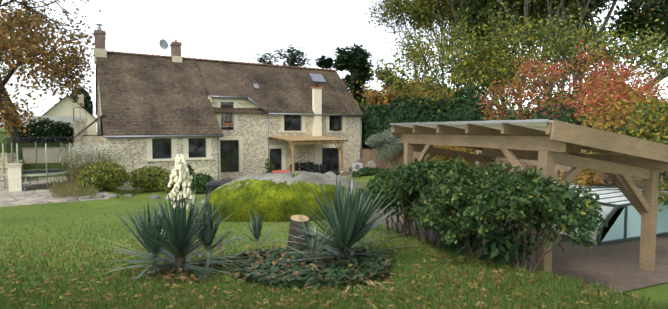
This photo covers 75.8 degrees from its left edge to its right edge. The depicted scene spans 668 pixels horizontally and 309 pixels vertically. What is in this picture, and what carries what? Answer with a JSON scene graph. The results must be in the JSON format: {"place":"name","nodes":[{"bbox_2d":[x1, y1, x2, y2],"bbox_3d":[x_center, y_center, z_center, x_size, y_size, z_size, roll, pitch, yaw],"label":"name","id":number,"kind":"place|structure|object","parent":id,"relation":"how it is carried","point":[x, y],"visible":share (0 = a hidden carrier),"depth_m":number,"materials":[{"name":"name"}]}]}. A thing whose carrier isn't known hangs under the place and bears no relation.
{"place":"outdoors","nodes":[
{"label":"outdoors","id":0,"kind":"place"},
{"bbox_2d":[0,128,667,308],"bbox_3d":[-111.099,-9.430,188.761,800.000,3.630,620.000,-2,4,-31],"label":"ground","id":1,"kind":"structure","parent":0,"point":[658,292],"depth_m":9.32,"materials":[{"name":"green plant"}]},
{"bbox_2d":[0,0,28,142],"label":"oak tree","id":2,"kind":"object","parent":1,"relation":"on","point":[14,133],"visible":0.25,"depth_m":28.70,"materials":[{"name":"brown plant"}]},
{"bbox_2d":[18,117,73,142],"bbox_3d":[-19.826,-1.608,29.954,2.482,1.945,3.640,2,4,35],"label":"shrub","id":3,"kind":"object","parent":1,"relation":"on","point":[47,128],"visible":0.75,"depth_m":29.16,"materials":[{"name":"green plant"}]},
{"bbox_2d":[0,94,96,191],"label":"neighbouring house","id":4,"kind":"structure","parent":1,"relation":"on","point":[62,110],"depth_m":27.33,"materials":[{"name":"paint"}]},
{"bbox_2d":[0,0,100,73],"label":"oak tree","id":5,"kind":"object","parent":1,"relation":"on","point":[24,3],"visible":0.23,"depth_m":39.99,"materials":[{"name":"brown plant"}]},
{"bbox_2d":[0,0,105,139],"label":"oak tree","id":6,"kind":"object","parent":1,"relation":"on","point":[24,42],"visible":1,"depth_m":26.82,"materials":[{"name":"brown plant"}]},
{"bbox_2d":[70,87,93,114],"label":"tree","id":7,"kind":"object","parent":1,"relation":"on","point":[88,104],"visible":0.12,"depth_m":66.44,"materials":[{"name":"green plant"}]},
{"bbox_2d":[52,142,133,189],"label":"bed perennials","id":8,"kind":"object","parent":1,"relation":"on","point":[79,164],"visible":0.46,"depth_m":22.20,"materials":[{"name":"brown plant"}]},
{"bbox_2d":[76,161,128,191],"bbox_3d":[-11.248,1.066,20.890,2.316,1.450,1.946,-2,4,-31],"label":"bush","id":9,"kind":"object","parent":1,"relation":"on","point":[104,175],"visible":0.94,"depth_m":20.44,"materials":[{"name":"green plant"}]},
{"bbox_2d":[66,194,204,202],"bbox_3d":[-7.451,1.991,18.244,6.860,0.678,3.418,1,4,20],"label":"bed edging","id":10,"kind":"object","parent":1,"relation":"on","point":[117,196],"visible":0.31,"depth_m":18.54,"materials":[{"name":"stone"}]},
{"bbox_2d":[127,166,181,192],"bbox_3d":[-10.155,1.191,23.238,5.719,1.761,2.227,2,4,32],"label":"bush","id":11,"kind":"object","parent":1,"relation":"on","point":[151,179],"visible":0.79,"depth_m":22.48,"materials":[{"name":"green plant"}]},
{"bbox_2d":[0,171,352,206],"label":"terrace paving","id":12,"kind":"structure","parent":1,"relation":"on","point":[35,192],"depth_m":19.62,"materials":[{"name":"grey stone"}]},
{"bbox_2d":[2,137,75,190],"bbox_3d":[-15.182,0.389,22.237,3.120,2.550,3.120,-2,4,-31],"label":"trampoline","id":13,"kind":"object","parent":12,"relation":"on","point":[37,172],"visible":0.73,"depth_m":22.47,"materials":[{"name":"grey metal"}]},
{"bbox_2d":[44,175,101,198],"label":"dry grass","id":14,"kind":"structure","parent":12,"relation":"on","point":[56,189],"depth_m":19.16,"materials":[{"name":"beige plant"}]},
{"bbox_2d":[184,164,214,193],"bbox_3d":[-7.260,1.238,21.994,3.046,1.558,1.407,3,4,41],"label":"green shrub","id":15,"kind":"object","parent":1,"relation":"on","point":[199,180],"visible":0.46,"depth_m":21.18,"materials":[{"name":"green plant"}]},
{"bbox_2d":[72,24,364,189],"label":"house","id":16,"kind":"structure","parent":1,"relation":"on","point":[159,110],"depth_m":29.92,"materials":[{"name":"stone"}]},
{"bbox_2d":[224,121,337,130],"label":"window plants","id":17,"kind":"object","parent":16,"relation":"attached to","point":[335,127],"depth_m":33.89,"materials":[{"name":"green plant"}]},
{"bbox_2d":[205,180,232,211],"bbox_3d":[-3.555,1.342,13.826,1.150,0.960,0.860,-1,3,-13],"label":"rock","id":18,"kind":"object","parent":1,"relation":"on","point":[211,185],"visible":0.27,"depth_m":13.39,"materials":[{"name":"grey stone"}]},
{"bbox_2d":[89,152,421,282],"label":"yucca plants","id":19,"kind":"object","parent":1,"relation":"on","point":[348,218],"visible":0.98,"depth_m":6.42,"materials":[{"name":"green plant"}]},
{"bbox_2d":[155,245,401,293],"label":"ground cover plants","id":20,"kind":"object","parent":1,"relation":"on","point":[336,275],"visible":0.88,"depth_m":5.99,"materials":[{"name":"plant"}]},
{"bbox_2d":[253,44,311,66],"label":"cedar tree","id":21,"kind":"object","parent":1,"relation":"on","point":[293,60],"visible":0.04,"depth_m":80.21,"materials":[{"name":"green plant"}]},
{"bbox_2d":[207,171,375,221],"bbox_3d":[-1.181,1.381,12.596,5.034,1.830,2.904,0,3,3],"label":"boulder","id":22,"kind":"object","parent":1,"relation":"on","point":[274,197],"visible":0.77,"depth_m":11.43,"materials":[{"name":"green plant"}]},
{"bbox_2d":[287,215,309,248],"bbox_3d":[-0.631,1.499,7.980,0.486,0.690,0.485,-2,4,-31],"label":"stump","id":23,"kind":"object","parent":1,"relation":"on","point":[292,231],"visible":0.48,"depth_m":7.83,"materials":[{"name":"brown wood"}]},
{"bbox_2d":[0,200,663,308],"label":"fallen leaves","id":24,"kind":"object","parent":1,"relation":"on","point":[316,291],"visible":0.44,"depth_m":5.37,"materials":[{"name":"brown plant"}]},
{"bbox_2d":[315,43,374,97],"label":"pine tree","id":25,"kind":"object","parent":1,"relation":"on","point":[353,59],"visible":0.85,"depth_m":56.60,"materials":[{"name":"green plant"}]},
{"bbox_2d":[331,167,383,176],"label":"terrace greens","id":26,"kind":"object","parent":1,"relation":"on","point":[367,171],"visible":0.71,"depth_m":30.99,"materials":[{"name":"green plant"}]},
{"bbox_2d":[364,160,379,168],"bbox_3d":[3.175,1.117,34.138,1.769,1.302,1.204,-2,4,-31],"label":"boulder","id":27,"kind":"object","parent":1,"relation":"on","point":[370,163],"visible":0.21,"depth_m":33.68,"materials":[{"name":"grey stone"}]},
{"bbox_2d":[341,66,406,104],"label":"tree","id":28,"kind":"object","parent":1,"relation":"on","point":[356,94],"visible":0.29,"depth_m":91.65,"materials":[{"name":"green plant"}]},
{"bbox_2d":[365,127,403,164],"bbox_3d":[4.208,-0.242,31.517,3.317,4.149,3.790,-2,4,-31],"label":"olive tree","id":29,"kind":"object","parent":1,"relation":"on","point":[385,138],"visible":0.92,"depth_m":30.55,"materials":[{"name":"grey plant"}]},
{"bbox_2d":[356,84,413,108],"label":"tree","id":30,"kind":"object","parent":1,"relation":"on","point":[378,98],"visible":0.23,"depth_m":114.33,"materials":[{"name":"orange plant"}]},
{"bbox_2d":[359,94,412,115],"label":"tree","id":31,"kind":"object","parent":1,"relation":"on","point":[391,106],"visible":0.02,"depth_m":49.97,"materials":[{"name":"green plant"}]},
{"bbox_2d":[384,80,452,104],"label":"tree","id":32,"kind":"object","parent":1,"relation":"on","point":[393,95],"visible":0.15,"depth_m":111.69,"materials":[{"name":"orange plant"}]},
{"bbox_2d":[413,97,443,105],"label":"tree","id":33,"kind":"object","parent":1,"relation":"on","point":[435,101],"depth_m":89.67,"materials":[{"name":"green plant"}]},
{"bbox_2d":[362,86,496,166],"bbox_3d":[4.716,-1.612,36.082,4.776,6.660,20.812,-2,4,-31],"label":"laurel hedge","id":34,"kind":"object","parent":1,"relation":"on","point":[378,120],"visible":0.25,"depth_m":31.77,"materials":[{"name":"green plant"}]},
{"bbox_2d":[427,145,454,164],"bbox_3d":[6.580,0.511,25.847,3.204,2.675,2.423,-2,4,-31],"label":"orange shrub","id":35,"kind":"object","parent":1,"relation":"on","point":[445,157],"visible":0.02,"depth_m":25.07,"materials":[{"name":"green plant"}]},
{"bbox_2d":[365,0,519,99],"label":"tall tree","id":36,"kind":"object","parent":1,"relation":"on","point":[393,11],"visible":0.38,"depth_m":46.83,"materials":[{"name":"green plant"}]},
{"bbox_2d":[353,22,540,111],"bbox_3d":[8.291,-4.523,34.385,14.145,12.522,15.029,-2,4,-31],"label":"tree","id":37,"kind":"object","parent":1,"relation":"on","point":[416,53],"visible":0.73,"depth_m":31.31,"materials":[{"name":"green plant"}]},
{"bbox_2d":[429,145,481,166],"bbox_3d":[7.236,0.293,23.286,3.371,2.912,3.790,-2,4,-31],"label":"orange shrub","id":38,"kind":"object","parent":1,"relation":"on","point":[461,149],"visible":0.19,"depth_m":23.39,"materials":[{"name":"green plant"}]},
{"bbox_2d":[412,1,517,51],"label":"tall tree","id":39,"kind":"object","parent":1,"relation":"on","point":[441,27],"depth_m":62.28,"materials":[{"name":"green plant"}]},
{"bbox_2d":[395,1,563,116],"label":"tree","id":40,"kind":"object","parent":1,"relation":"on","point":[461,36],"visible":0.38,"depth_m":33.43,"materials":[{"name":"green plant"}]},
{"bbox_2d":[354,155,609,273],"bbox_3d":[1.792,0.887,7.329,2.227,1.827,5.441,-1,4,-22],"label":"hedge","id":41,"kind":"object","parent":1,"relation":"on","point":[440,193],"visible":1,"depth_m":5.88,"materials":[{"name":"green plant"}]},
{"bbox_2d":[431,219,534,265],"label":"hedge foot plants","id":42,"kind":"object","parent":1,"relation":"on","point":[507,241],"visible":0.6,"depth_m":6.05,"materials":[{"name":"green plant"}]},
{"bbox_2d":[434,0,543,109],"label":"tall tree","id":43,"kind":"object","parent":1,"relation":"on","point":[457,5],"visible":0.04,"depth_m":47.54,"materials":[{"name":"green plant"}]},
{"bbox_2d":[442,11,555,117],"bbox_3d":[13.096,-4.899,33.703,7.684,12.781,12.581,2,4,29],"label":"tree","id":44,"kind":"object","parent":1,"relation":"on","point":[500,54],"visible":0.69,"depth_m":30.94,"materials":[{"name":"green plant"}]},
{"bbox_2d":[401,0,597,96],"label":"tall tree","id":45,"kind":"object","parent":1,"relation":"on","point":[434,7],"visible":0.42,"depth_m":46.04,"materials":[{"name":"green plant"}]},
{"bbox_2d":[359,150,667,293],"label":"patio","id":46,"kind":"structure","parent":1,"relation":"on","point":[613,256],"depth_m":8.26,"materials":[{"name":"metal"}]},
{"bbox_2d":[360,148,666,183],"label":"wall","id":47,"kind":"structure","parent":1,"relation":"on","point":[367,155],"depth_m":31.20,"materials":[{"name":"brown brick"}]},
{"bbox_2d":[438,1,597,106],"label":"tall tree","id":48,"kind":"object","parent":1,"relation":"on","point":[516,56],"visible":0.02,"depth_m":58.68,"materials":[{"name":"green plant"}]},
{"bbox_2d":[390,119,667,272],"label":"timber shelter","id":49,"kind":"object","parent":1,"relation":"on","point":[551,143],"visible":0.67,"depth_m":6.84,"materials":[{"name":"brown wood"}]},
{"bbox_2d":[491,0,601,91],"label":"tall tree","id":50,"kind":"object","parent":1,"relation":"on","point":[560,6],"visible":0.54,"depth_m":39.14,"materials":[{"name":"green plant"}]},
{"bbox_2d":[455,0,667,86],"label":"oak tree","id":51,"kind":"object","parent":1,"relation":"on","point":[477,16],"visible":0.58,"depth_m":43.34,"materials":[{"name":"green plant"}]},
{"bbox_2d":[502,0,627,103],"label":"oak tree","id":52,"kind":"object","parent":1,"relation":"on","point":[601,4],"visible":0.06,"depth_m":49.21,"materials":[{"name":"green plant"}]},
{"bbox_2d":[472,39,660,174],"bbox_3d":[9.921,-1.340,18.603,8.468,6.046,7.095,-2,4,-31],"label":"tree","id":53,"kind":"object","parent":1,"relation":"on","point":[548,81],"visible":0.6,"depth_m":16.81,"materials":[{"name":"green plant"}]},
{"bbox_2d":[481,89,664,175],"bbox_3d":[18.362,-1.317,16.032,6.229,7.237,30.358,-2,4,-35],"label":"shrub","id":54,"kind":"object","parent":1,"relation":"on","point":[562,117],"visible":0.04,"depth_m":22.54,"materials":[{"name":"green plant"}]},
{"bbox_2d":[504,4,667,108],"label":"tree","id":55,"kind":"object","parent":1,"relation":"on","point":[558,49],"visible":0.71,"depth_m":28.00,"materials":[{"name":"green plant"}]},
{"bbox_2d":[558,93,667,186],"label":"orange shrub","id":56,"kind":"object","parent":1,"relation":"on","point":[589,179],"visible":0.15,"depth_m":12.08,"materials":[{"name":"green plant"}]},
{"bbox_2d":[560,0,667,78],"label":"oak tree","id":57,"kind":"object","parent":1,"relation":"on","point":[657,9],"visible":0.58,"depth_m":45.91,"materials":[{"name":"green plant"}]},
{"bbox_2d":[567,63,667,183],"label":"tree","id":58,"kind":"object","parent":1,"relation":"on","point":[593,101],"visible":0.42,"depth_m":13.57,"materials":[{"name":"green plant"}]},
{"bbox_2d":[599,94,667,211],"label":"tree","id":59,"kind":"object","parent":1,"relation":"on","point":[655,131],"visible":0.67,"depth_m":9.85,"materials":[{"name":"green plant"}]},
{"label":"terrace pots","id":60,"kind":"object","parent":1,"relation":"on","visible":0},
{"bbox_2d":[265,158,310,171],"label":"pot plants","id":61,"kind":"object","parent":60,"relation":"on","point":[270,166],"visible":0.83,"depth_m":30.40,"materials":[{"name":"green plant"}]},
{"bbox_2d":[0,0,667,132],"label":"sky","id":62,"kind":"structure","parent":0,"point":[231,30],"materials":[{"name":"white"}]}
]}

